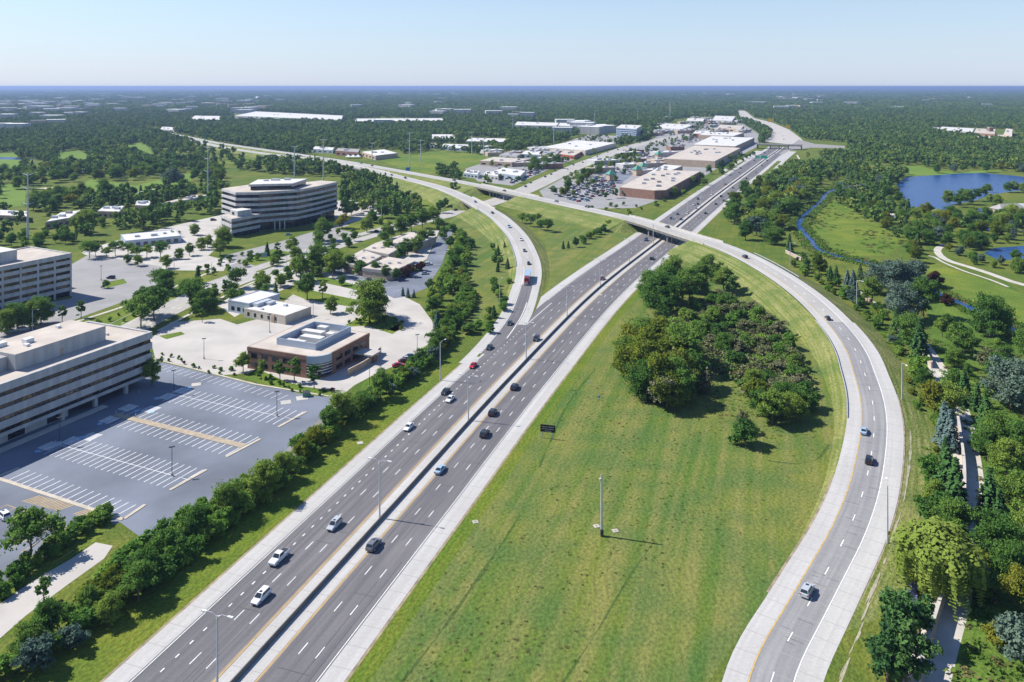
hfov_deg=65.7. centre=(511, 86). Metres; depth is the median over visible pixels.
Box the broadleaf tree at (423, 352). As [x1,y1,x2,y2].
[414,347,427,359]
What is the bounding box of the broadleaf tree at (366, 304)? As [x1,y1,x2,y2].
[344,275,390,320]
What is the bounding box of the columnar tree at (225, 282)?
[221,279,227,293]
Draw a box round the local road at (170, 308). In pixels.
[121,135,688,329]
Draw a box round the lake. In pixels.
[897,173,1023,209]
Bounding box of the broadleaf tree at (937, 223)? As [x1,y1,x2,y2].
[933,221,945,229]
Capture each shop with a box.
[479,148,503,153]
[484,151,501,155]
[507,150,523,152]
[514,160,528,166]
[527,146,544,150]
[534,148,548,150]
[537,162,562,168]
[586,166,614,173]
[587,158,618,165]
[616,162,636,167]
[618,150,641,155]
[628,157,654,161]
[632,168,656,174]
[637,161,666,168]
[647,157,663,161]
[650,150,677,156]
[666,145,683,150]
[674,129,692,133]
[719,121,734,124]
[736,128,750,132]
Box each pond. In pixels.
[0,157,30,159]
[985,246,1023,259]
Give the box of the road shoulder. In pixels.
[103,133,903,681]
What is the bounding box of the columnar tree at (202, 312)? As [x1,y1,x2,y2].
[198,308,206,321]
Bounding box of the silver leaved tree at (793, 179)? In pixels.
[788,177,800,182]
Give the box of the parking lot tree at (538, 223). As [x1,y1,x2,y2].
[536,219,546,225]
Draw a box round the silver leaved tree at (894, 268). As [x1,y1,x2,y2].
[877,259,909,291]
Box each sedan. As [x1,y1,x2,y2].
[392,362,404,367]
[398,358,407,362]
[403,422,414,430]
[434,464,445,474]
[441,387,450,394]
[445,395,454,402]
[469,362,476,367]
[486,344,492,349]
[860,427,867,434]
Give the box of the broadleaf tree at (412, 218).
[404,213,419,231]
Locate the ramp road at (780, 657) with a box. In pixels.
[747,322,887,681]
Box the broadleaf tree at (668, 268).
[648,262,679,292]
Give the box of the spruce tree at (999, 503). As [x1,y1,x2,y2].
[991,488,1010,517]
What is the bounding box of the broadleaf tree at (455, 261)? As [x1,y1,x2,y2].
[448,255,461,272]
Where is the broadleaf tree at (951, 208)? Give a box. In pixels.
[943,205,955,211]
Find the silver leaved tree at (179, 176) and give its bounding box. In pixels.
[173,173,184,182]
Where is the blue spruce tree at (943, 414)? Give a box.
[931,401,953,445]
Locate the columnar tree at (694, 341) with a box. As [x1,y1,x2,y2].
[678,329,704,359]
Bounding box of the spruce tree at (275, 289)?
[273,282,278,292]
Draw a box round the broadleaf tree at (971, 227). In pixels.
[967,223,978,232]
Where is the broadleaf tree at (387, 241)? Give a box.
[382,238,393,245]
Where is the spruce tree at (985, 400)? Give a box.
[969,393,991,453]
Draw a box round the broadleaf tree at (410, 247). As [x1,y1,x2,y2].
[397,238,414,255]
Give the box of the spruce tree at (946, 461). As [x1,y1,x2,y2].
[933,445,952,488]
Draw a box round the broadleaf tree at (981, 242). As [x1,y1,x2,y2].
[973,231,993,248]
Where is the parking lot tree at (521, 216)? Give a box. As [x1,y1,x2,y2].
[517,212,525,220]
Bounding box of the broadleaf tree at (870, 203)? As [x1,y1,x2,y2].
[868,200,874,207]
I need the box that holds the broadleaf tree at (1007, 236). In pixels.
[1002,233,1011,242]
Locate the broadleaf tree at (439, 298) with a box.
[433,294,444,302]
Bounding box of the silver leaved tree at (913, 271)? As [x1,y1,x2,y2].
[883,258,923,292]
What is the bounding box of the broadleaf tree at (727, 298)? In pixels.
[715,292,739,306]
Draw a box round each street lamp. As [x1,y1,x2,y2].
[201,609,233,681]
[368,457,391,517]
[440,339,445,380]
[459,374,477,419]
[518,321,532,358]
[886,477,887,542]
[901,363,907,399]
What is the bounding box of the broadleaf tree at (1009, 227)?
[1004,223,1015,232]
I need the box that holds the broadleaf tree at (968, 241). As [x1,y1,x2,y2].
[964,236,975,247]
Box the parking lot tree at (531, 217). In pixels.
[524,213,535,222]
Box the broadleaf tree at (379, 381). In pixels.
[370,366,391,397]
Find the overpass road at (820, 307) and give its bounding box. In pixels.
[175,134,842,321]
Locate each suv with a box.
[16,326,29,331]
[106,275,115,278]
[365,537,381,551]
[479,429,489,437]
[488,408,497,415]
[510,383,518,390]
[533,334,539,340]
[799,582,814,598]
[865,454,873,464]
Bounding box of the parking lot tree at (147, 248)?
[141,244,152,256]
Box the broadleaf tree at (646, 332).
[623,324,675,352]
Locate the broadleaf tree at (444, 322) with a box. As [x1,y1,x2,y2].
[438,318,451,326]
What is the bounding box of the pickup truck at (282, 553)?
[268,547,289,565]
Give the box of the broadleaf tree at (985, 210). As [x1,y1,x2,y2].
[981,206,991,215]
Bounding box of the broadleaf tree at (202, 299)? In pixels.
[192,288,213,309]
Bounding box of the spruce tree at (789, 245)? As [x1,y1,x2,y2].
[784,233,794,252]
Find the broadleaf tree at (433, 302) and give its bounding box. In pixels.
[424,296,439,311]
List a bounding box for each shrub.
[0,569,4,581]
[0,579,12,598]
[0,653,18,680]
[4,563,25,581]
[5,558,21,569]
[9,570,24,587]
[9,630,55,670]
[18,549,32,562]
[21,559,34,574]
[30,550,44,563]
[37,542,51,555]
[41,535,57,545]
[47,543,60,556]
[48,629,65,650]
[51,530,64,539]
[54,623,91,648]
[56,531,73,548]
[59,601,81,623]
[64,610,84,637]
[65,520,78,528]
[65,522,82,538]
[71,578,109,603]
[72,513,90,525]
[74,604,100,629]
[79,517,93,530]
[87,510,98,522]
[91,560,110,587]
[93,504,104,517]
[93,509,113,525]
[102,500,113,513]
[106,548,129,585]
[117,534,147,557]
[137,529,156,546]
[147,543,161,555]
[148,552,178,586]
[150,517,174,537]
[159,550,183,569]
[162,542,192,565]
[169,504,191,526]
[172,522,190,537]
[184,533,204,556]
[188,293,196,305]
[194,496,207,505]
[194,500,211,520]
[195,525,215,544]
[205,500,217,511]
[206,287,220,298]
[206,506,232,539]
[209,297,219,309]
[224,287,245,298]
[227,510,241,526]
[232,472,248,491]
[232,489,256,512]
[247,489,260,501]
[268,471,284,491]
[277,466,292,486]
[287,431,304,449]
[291,455,306,472]
[303,440,320,459]
[321,427,334,442]
[324,423,341,436]
[336,420,344,429]
[348,404,359,420]
[351,391,378,406]
[361,386,372,392]
[368,390,382,404]
[387,380,396,392]
[392,365,408,379]
[393,371,408,383]
[393,380,402,388]
[400,264,414,276]
[404,360,413,368]
[406,355,423,362]
[408,367,420,378]
[413,360,424,370]
[414,261,425,270]
[420,357,430,368]
[426,345,439,358]
[426,354,436,364]
[430,309,441,319]
[439,342,446,351]
[445,336,453,346]
[447,329,456,336]
[454,292,464,300]
[461,307,470,313]
[461,321,475,332]
[462,311,468,319]
[466,291,476,298]
[466,300,476,308]
[467,302,474,310]
[474,319,483,329]
[483,314,492,320]
[485,306,492,313]
[485,323,494,332]
[498,296,508,304]
[498,301,507,309]
[645,372,681,403]
[664,346,675,357]
[676,307,699,321]
[689,319,698,326]
[690,302,703,311]
[692,367,717,392]
[694,324,706,335]
[695,309,706,317]
[703,334,718,341]
[704,293,716,302]
[706,305,723,311]
[710,288,725,298]
[710,322,727,335]
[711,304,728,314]
[711,320,729,331]
[718,312,741,326]
[723,301,747,312]
[724,350,746,364]
[725,328,738,336]
[727,337,750,352]
[727,416,759,443]
[729,308,747,318]
[733,318,755,329]
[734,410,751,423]
[735,333,756,347]
[741,377,771,396]
[743,357,767,372]
[745,328,759,334]
[746,301,757,309]
[748,313,760,320]
[748,319,760,327]
[749,334,773,348]
[749,355,767,364]
[750,305,768,316]
[753,332,769,341]
[756,322,771,333]
[756,344,779,355]
[761,312,779,321]
[761,319,774,326]
[761,369,778,380]
[763,352,782,362]
[768,320,788,332]
[768,333,780,341]
[768,359,786,371]
[768,377,787,388]
[769,343,785,354]
[779,332,797,346]
[783,352,803,367]
[783,362,808,375]
[786,348,805,358]
[790,373,811,382]
[791,381,813,388]
[794,384,819,408]
[845,287,861,302]
[853,298,863,306]
[853,303,858,310]
[864,313,871,319]
[870,301,884,309]
[871,318,881,327]
[873,314,884,324]
[879,309,889,318]
[887,334,899,342]
[888,330,896,336]
[892,339,903,345]
[894,345,905,354]
[905,377,912,382]
[906,388,917,394]
[907,355,931,378]
[911,401,921,410]
[912,487,970,527]
[917,393,925,404]
[917,451,945,481]
[926,271,944,283]
[929,414,940,423]
[932,445,941,452]
[940,293,955,305]
[955,246,965,254]
[966,326,974,336]
[967,318,981,331]
[967,567,1005,601]
[971,544,993,567]
[973,346,1001,365]
[977,254,985,260]
[979,620,1007,648]
[982,351,1013,371]
[982,388,992,395]
[991,611,1023,661]
[993,337,1001,344]
[997,254,1006,263]
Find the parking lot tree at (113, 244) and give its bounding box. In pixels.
[107,240,123,255]
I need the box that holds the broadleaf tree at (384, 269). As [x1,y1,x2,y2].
[381,264,392,275]
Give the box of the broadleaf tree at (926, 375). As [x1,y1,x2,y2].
[912,366,938,389]
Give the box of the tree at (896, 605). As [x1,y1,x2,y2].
[878,585,923,625]
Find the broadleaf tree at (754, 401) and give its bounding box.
[748,387,767,408]
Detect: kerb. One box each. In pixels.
[0,358,328,520]
[117,217,448,329]
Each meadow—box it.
[811,199,901,255]
[923,263,1023,324]
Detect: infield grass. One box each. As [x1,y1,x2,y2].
[370,259,833,681]
[448,216,508,335]
[526,214,633,292]
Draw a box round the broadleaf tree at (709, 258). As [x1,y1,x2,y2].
[697,253,723,279]
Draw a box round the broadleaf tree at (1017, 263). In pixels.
[1008,257,1023,272]
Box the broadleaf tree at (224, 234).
[212,224,233,244]
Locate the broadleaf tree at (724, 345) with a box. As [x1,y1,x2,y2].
[712,331,735,350]
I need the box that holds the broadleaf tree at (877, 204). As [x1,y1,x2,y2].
[871,202,884,215]
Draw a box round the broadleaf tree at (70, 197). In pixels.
[63,193,79,206]
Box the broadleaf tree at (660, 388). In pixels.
[647,367,691,407]
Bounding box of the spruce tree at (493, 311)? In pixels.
[491,305,497,318]
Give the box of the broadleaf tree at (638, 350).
[611,339,665,385]
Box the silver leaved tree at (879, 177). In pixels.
[875,175,884,182]
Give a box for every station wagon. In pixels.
[0,509,11,520]
[250,585,271,605]
[326,515,342,530]
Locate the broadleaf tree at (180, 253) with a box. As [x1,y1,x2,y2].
[174,247,185,258]
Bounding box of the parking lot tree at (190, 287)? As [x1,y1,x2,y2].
[176,278,208,308]
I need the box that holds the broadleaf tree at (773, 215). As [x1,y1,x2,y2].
[767,208,781,221]
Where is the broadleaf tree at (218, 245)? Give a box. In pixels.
[211,237,226,255]
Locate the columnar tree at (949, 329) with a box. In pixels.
[946,322,957,341]
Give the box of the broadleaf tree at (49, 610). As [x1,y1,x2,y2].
[30,595,69,631]
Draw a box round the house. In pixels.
[989,203,1023,211]
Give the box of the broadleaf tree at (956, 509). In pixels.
[929,494,979,545]
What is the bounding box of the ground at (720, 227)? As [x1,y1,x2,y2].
[0,87,1023,681]
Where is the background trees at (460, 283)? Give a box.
[0,147,1023,297]
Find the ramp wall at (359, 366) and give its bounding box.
[348,346,380,375]
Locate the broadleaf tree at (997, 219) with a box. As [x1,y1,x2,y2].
[991,216,1001,221]
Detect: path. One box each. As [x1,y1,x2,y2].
[902,343,983,681]
[931,256,1008,286]
[934,244,1023,285]
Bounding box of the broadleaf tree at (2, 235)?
[0,231,4,239]
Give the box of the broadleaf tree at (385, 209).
[375,199,389,217]
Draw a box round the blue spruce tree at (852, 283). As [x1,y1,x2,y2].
[849,270,858,290]
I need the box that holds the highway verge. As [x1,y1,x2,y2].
[26,233,703,681]
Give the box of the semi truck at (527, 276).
[524,269,530,284]
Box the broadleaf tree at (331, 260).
[322,249,342,276]
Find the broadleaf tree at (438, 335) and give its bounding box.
[424,326,446,342]
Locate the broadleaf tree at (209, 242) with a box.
[205,233,213,246]
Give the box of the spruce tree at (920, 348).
[908,317,931,357]
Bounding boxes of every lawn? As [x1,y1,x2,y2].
[360,367,432,394]
[906,165,1008,174]
[927,300,1023,681]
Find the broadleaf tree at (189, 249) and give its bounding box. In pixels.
[185,242,194,255]
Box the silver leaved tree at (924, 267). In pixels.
[908,258,929,279]
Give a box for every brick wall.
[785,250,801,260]
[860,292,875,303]
[914,416,965,681]
[923,353,932,367]
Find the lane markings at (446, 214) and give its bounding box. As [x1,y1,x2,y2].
[123,138,667,323]
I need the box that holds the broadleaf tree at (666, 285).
[639,270,683,316]
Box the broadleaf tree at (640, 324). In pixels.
[623,312,658,332]
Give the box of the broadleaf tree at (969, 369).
[962,362,973,373]
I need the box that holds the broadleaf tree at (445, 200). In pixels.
[443,198,448,206]
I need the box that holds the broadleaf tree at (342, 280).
[337,275,346,285]
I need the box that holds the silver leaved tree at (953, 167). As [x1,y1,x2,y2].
[949,164,958,170]
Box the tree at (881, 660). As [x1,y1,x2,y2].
[861,614,913,681]
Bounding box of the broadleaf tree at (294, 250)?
[289,245,302,257]
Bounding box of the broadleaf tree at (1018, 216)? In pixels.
[1012,212,1023,227]
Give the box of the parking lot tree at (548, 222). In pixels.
[541,218,554,228]
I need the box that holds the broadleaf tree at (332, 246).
[325,243,338,253]
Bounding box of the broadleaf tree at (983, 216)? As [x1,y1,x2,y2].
[977,213,989,220]
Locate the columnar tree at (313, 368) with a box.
[307,364,321,388]
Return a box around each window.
[0,258,69,273]
[0,264,69,280]
[0,270,69,287]
[0,277,69,294]
[0,284,69,302]
[0,291,69,308]
[0,339,149,396]
[0,350,149,408]
[0,361,147,421]
[0,373,142,432]
[222,184,336,197]
[222,190,336,202]
[222,195,336,208]
[222,200,336,213]
[222,205,336,219]
[222,217,258,224]
[222,223,258,229]
[307,361,330,376]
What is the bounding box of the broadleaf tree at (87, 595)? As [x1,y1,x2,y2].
[76,584,104,606]
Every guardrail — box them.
[476,208,515,264]
[755,253,798,276]
[815,319,846,412]
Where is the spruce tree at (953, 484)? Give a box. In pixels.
[943,457,970,520]
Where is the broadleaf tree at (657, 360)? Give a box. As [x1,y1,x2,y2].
[631,350,672,380]
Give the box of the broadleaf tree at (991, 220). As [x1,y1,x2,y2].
[985,218,994,223]
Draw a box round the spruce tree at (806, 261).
[804,256,809,269]
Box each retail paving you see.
[465,135,617,185]
[540,122,758,208]
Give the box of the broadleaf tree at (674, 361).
[656,353,697,394]
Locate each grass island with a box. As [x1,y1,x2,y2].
[99,276,207,325]
[106,279,126,287]
[160,332,183,338]
[241,249,289,265]
[244,370,332,396]
[291,289,356,306]
[314,275,358,289]
[335,220,386,232]
[346,314,398,333]
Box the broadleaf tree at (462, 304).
[458,300,467,310]
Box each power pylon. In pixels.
[22,172,33,242]
[203,146,211,196]
[291,146,297,177]
[320,139,326,180]
[406,132,411,166]
[417,140,422,161]
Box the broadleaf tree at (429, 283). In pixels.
[424,278,434,288]
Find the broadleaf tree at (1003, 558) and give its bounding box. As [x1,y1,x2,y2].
[987,537,1023,589]
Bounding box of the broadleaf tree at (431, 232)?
[427,228,435,235]
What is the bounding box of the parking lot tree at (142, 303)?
[118,291,158,327]
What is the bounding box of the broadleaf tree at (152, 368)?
[141,357,162,385]
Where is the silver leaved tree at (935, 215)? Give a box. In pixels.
[931,212,939,218]
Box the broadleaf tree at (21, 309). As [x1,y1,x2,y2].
[3,302,34,329]
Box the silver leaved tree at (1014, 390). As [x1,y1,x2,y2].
[998,359,1023,416]
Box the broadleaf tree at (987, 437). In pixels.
[970,426,1005,460]
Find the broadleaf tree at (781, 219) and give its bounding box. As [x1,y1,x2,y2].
[776,214,790,227]
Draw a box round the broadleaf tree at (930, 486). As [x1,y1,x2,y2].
[919,478,945,498]
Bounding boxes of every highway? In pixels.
[129,147,787,681]
[738,111,802,143]
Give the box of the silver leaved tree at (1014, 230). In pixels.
[1009,227,1019,239]
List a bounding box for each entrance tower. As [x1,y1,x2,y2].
[605,170,615,180]
[632,165,642,175]
[638,162,647,168]
[655,151,662,157]
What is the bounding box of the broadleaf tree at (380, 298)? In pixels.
[368,283,385,316]
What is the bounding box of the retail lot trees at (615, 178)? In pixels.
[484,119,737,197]
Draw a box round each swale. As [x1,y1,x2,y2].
[400,515,520,681]
[539,368,596,466]
[563,541,654,681]
[768,444,829,463]
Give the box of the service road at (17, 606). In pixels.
[0,542,111,637]
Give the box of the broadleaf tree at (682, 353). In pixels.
[662,347,700,383]
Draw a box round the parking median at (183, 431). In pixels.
[112,413,246,447]
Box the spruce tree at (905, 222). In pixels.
[901,216,907,230]
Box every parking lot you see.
[0,254,161,340]
[0,361,332,580]
[82,215,227,270]
[150,319,242,374]
[224,224,351,271]
[323,229,451,297]
[335,200,390,224]
[351,230,438,264]
[598,172,631,183]
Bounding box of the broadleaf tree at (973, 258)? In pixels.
[969,254,979,263]
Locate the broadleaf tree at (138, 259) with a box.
[132,254,143,265]
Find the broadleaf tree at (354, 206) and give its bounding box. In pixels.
[349,199,360,214]
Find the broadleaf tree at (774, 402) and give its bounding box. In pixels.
[755,388,788,424]
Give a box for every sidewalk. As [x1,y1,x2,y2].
[77,257,253,320]
[156,270,281,330]
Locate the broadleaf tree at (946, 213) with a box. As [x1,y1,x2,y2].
[939,209,951,220]
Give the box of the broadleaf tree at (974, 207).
[967,206,979,211]
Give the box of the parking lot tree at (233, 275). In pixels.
[225,266,246,282]
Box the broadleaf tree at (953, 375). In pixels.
[940,367,971,391]
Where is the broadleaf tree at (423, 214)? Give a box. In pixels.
[416,208,430,227]
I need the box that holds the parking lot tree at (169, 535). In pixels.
[148,524,186,553]
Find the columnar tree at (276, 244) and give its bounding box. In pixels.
[274,242,280,249]
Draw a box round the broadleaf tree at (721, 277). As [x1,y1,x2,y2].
[711,266,734,288]
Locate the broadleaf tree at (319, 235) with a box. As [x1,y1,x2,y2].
[312,231,324,242]
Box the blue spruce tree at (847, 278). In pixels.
[841,269,849,286]
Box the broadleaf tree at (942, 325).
[932,317,949,336]
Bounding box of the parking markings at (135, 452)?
[5,264,439,562]
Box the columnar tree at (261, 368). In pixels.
[256,359,264,377]
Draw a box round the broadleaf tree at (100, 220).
[97,216,105,224]
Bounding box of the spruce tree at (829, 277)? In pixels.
[826,265,834,281]
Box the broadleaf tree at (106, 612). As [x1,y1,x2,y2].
[92,588,125,624]
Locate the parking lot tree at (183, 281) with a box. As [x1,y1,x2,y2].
[175,276,203,290]
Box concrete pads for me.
[191,294,618,532]
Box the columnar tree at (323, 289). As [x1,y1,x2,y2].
[318,280,327,297]
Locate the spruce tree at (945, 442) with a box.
[937,436,950,462]
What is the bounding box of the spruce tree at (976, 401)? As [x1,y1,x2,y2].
[968,383,982,412]
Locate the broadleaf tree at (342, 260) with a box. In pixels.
[336,258,345,272]
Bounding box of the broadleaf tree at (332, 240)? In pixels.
[329,237,335,243]
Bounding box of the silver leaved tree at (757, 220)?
[745,215,766,235]
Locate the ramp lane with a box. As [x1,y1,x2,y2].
[480,284,531,354]
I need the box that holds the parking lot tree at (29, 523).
[0,504,65,556]
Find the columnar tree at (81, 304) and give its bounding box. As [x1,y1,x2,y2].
[76,300,85,317]
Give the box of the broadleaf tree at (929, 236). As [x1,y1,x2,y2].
[920,228,939,244]
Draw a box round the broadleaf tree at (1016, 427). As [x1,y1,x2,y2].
[994,417,1023,466]
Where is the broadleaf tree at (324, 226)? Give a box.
[312,215,334,235]
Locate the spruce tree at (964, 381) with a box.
[956,370,972,408]
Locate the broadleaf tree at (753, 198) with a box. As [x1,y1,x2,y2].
[745,194,760,206]
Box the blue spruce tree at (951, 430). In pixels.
[938,409,960,454]
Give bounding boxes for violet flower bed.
[905,582,917,601]
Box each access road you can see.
[218,269,391,316]
[224,283,432,395]
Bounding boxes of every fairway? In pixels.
[0,152,19,171]
[0,184,25,206]
[58,150,86,161]
[76,173,190,193]
[128,143,152,155]
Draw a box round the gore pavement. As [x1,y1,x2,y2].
[480,299,546,356]
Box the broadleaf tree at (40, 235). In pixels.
[32,232,46,241]
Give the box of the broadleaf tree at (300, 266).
[289,253,314,278]
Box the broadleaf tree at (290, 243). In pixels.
[285,236,298,249]
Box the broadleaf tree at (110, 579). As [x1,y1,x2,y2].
[97,563,125,591]
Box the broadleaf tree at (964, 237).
[959,233,972,245]
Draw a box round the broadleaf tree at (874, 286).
[860,276,883,301]
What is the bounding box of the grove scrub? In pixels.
[632,298,819,418]
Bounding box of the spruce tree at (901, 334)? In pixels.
[897,314,908,344]
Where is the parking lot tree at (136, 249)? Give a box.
[127,245,142,254]
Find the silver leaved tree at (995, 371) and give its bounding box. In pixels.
[978,353,1023,409]
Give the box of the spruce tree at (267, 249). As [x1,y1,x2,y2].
[264,242,270,255]
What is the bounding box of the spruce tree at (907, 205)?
[904,199,910,212]
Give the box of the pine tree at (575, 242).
[572,236,579,244]
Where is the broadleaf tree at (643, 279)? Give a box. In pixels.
[635,267,657,298]
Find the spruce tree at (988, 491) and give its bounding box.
[972,467,998,521]
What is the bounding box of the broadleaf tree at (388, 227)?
[381,220,395,236]
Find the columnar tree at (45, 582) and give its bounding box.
[33,575,51,599]
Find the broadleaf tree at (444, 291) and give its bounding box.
[437,286,448,296]
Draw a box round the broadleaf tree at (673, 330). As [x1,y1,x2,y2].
[662,319,707,349]
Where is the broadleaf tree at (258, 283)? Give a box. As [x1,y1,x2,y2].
[253,276,266,289]
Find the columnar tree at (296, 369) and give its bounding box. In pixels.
[285,357,300,381]
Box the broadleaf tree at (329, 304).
[324,295,338,313]
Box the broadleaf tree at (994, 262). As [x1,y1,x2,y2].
[990,259,998,266]
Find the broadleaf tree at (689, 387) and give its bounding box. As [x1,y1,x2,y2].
[672,364,698,403]
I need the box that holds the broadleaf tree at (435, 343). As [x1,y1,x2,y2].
[426,337,441,349]
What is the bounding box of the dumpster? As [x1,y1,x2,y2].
[302,390,309,396]
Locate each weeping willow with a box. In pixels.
[888,516,988,621]
[931,208,942,218]
[993,211,1016,226]
[1003,203,1023,213]
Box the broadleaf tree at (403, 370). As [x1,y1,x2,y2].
[398,367,411,380]
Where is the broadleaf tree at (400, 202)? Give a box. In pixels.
[396,199,405,211]
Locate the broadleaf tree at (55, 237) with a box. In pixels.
[52,234,59,242]
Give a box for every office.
[247,321,380,378]
[344,251,381,274]
[362,257,414,280]
[363,243,396,259]
[392,233,436,252]
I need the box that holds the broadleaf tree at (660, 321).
[650,315,671,337]
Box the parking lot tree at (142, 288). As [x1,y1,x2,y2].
[131,285,165,306]
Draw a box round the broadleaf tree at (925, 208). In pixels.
[918,202,933,212]
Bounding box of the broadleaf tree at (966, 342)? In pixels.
[946,330,974,357]
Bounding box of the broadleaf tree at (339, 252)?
[329,248,345,266]
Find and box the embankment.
[193,140,932,629]
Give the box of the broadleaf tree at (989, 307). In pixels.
[967,290,1017,337]
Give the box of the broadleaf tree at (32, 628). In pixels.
[5,613,50,654]
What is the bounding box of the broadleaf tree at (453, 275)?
[448,273,457,280]
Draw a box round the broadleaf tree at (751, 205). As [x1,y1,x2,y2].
[744,199,755,209]
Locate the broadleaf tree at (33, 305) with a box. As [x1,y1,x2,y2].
[22,298,45,326]
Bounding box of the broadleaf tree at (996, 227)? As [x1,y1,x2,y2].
[988,221,1005,235]
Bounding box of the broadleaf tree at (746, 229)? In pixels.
[737,218,757,239]
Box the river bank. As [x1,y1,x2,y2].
[798,189,1019,329]
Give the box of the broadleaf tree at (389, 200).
[385,196,398,210]
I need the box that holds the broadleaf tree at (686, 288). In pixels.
[670,270,697,304]
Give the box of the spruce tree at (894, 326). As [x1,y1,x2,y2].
[889,308,899,332]
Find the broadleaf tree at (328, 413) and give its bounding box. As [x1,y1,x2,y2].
[318,405,339,429]
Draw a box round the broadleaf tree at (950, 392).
[926,377,972,418]
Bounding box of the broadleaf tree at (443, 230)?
[438,226,449,238]
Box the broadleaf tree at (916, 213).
[911,207,922,218]
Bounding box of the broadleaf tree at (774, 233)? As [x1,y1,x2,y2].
[762,225,785,244]
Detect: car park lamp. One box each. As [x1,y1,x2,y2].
[57,417,62,444]
[171,369,175,392]
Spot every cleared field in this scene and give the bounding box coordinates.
[218,157,358,174]
[381,149,526,173]
[394,189,435,208]
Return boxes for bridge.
[333,160,389,172]
[456,196,494,213]
[469,183,538,199]
[614,214,723,245]
[757,143,802,149]
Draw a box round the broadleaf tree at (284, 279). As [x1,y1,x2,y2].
[273,272,288,284]
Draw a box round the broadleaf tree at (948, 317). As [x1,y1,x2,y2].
[942,313,956,323]
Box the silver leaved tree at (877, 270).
[859,262,888,290]
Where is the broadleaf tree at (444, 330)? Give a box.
[439,326,452,336]
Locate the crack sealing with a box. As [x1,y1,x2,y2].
[183,241,884,681]
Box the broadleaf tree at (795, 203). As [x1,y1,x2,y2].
[780,195,802,215]
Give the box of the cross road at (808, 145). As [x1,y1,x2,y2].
[779,140,844,153]
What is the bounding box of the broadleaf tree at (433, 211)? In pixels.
[427,206,440,222]
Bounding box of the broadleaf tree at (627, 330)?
[614,323,640,346]
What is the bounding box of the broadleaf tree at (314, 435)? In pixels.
[304,425,324,444]
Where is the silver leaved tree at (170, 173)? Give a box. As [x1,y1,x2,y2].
[159,167,178,185]
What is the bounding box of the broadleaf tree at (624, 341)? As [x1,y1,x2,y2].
[609,334,637,374]
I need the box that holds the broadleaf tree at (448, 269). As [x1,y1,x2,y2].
[443,265,454,278]
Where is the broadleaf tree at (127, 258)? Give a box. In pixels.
[123,254,132,263]
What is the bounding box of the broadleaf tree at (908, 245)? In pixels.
[902,241,917,257]
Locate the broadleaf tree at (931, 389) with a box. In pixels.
[917,379,955,413]
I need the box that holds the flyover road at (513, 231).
[200,141,534,284]
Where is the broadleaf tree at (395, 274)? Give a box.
[392,267,401,277]
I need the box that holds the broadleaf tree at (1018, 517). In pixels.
[1009,498,1023,534]
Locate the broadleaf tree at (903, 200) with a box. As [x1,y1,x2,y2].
[898,198,909,208]
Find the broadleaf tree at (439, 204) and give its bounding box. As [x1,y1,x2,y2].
[435,200,444,211]
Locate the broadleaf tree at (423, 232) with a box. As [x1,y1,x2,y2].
[415,228,428,237]
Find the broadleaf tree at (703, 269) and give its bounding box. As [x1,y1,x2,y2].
[690,262,714,293]
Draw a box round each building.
[0,107,16,109]
[0,210,26,222]
[0,246,71,310]
[0,320,151,452]
[1,114,14,117]
[3,123,30,128]
[29,112,45,114]
[30,103,48,104]
[30,120,45,123]
[36,106,54,108]
[39,115,63,117]
[43,108,58,110]
[45,210,79,228]
[46,119,65,122]
[59,108,77,110]
[63,106,79,107]
[84,103,101,104]
[97,206,124,217]
[114,108,126,110]
[121,229,180,247]
[135,200,150,209]
[161,127,177,132]
[162,195,205,204]
[166,109,186,111]
[192,116,219,120]
[220,178,337,236]
[228,104,238,106]
[228,290,310,324]
[230,108,245,112]
[235,109,254,112]
[235,111,342,120]
[236,100,251,102]
[312,146,334,153]
[335,148,359,155]
[351,104,361,106]
[355,118,442,121]
[362,149,397,159]
[374,119,391,122]
[398,104,414,106]
[429,111,445,114]
[432,134,454,141]
[440,144,467,150]
[453,109,470,113]
[463,170,479,178]
[466,138,505,144]
[480,157,529,166]
[483,171,499,179]
[485,110,502,113]
[493,168,525,180]
[499,152,520,157]
[500,107,517,109]
[515,122,558,128]
[519,112,534,116]
[521,150,543,157]
[541,150,559,155]
[542,140,615,154]
[552,127,572,133]
[555,119,574,122]
[558,123,576,128]
[560,150,581,158]
[570,122,595,125]
[577,126,604,133]
[593,125,615,132]
[616,125,641,140]
[620,170,700,199]
[647,165,682,173]
[657,123,691,129]
[664,145,740,167]
[686,118,704,123]
[693,131,709,135]
[693,136,753,148]
[698,132,743,138]
[713,116,735,122]
[717,125,743,131]
[773,106,789,108]
[941,127,974,132]
[974,128,995,135]
[1004,128,1012,136]
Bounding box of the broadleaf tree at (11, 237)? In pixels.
[5,232,16,246]
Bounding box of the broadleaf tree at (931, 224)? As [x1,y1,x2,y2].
[918,218,934,228]
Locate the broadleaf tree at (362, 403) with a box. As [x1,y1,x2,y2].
[351,390,373,414]
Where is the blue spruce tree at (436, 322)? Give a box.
[433,311,440,328]
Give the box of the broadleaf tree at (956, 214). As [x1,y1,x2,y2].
[949,212,965,226]
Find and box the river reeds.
[787,181,1023,338]
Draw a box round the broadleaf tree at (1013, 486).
[995,466,1023,511]
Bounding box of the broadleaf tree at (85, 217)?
[75,209,95,224]
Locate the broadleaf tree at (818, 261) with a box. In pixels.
[808,252,828,272]
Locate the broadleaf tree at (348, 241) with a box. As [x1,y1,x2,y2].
[343,236,352,245]
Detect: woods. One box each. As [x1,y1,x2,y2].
[0,90,1023,96]
[0,96,1023,110]
[0,107,1023,139]
[0,131,1023,240]
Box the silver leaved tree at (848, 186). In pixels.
[841,185,860,194]

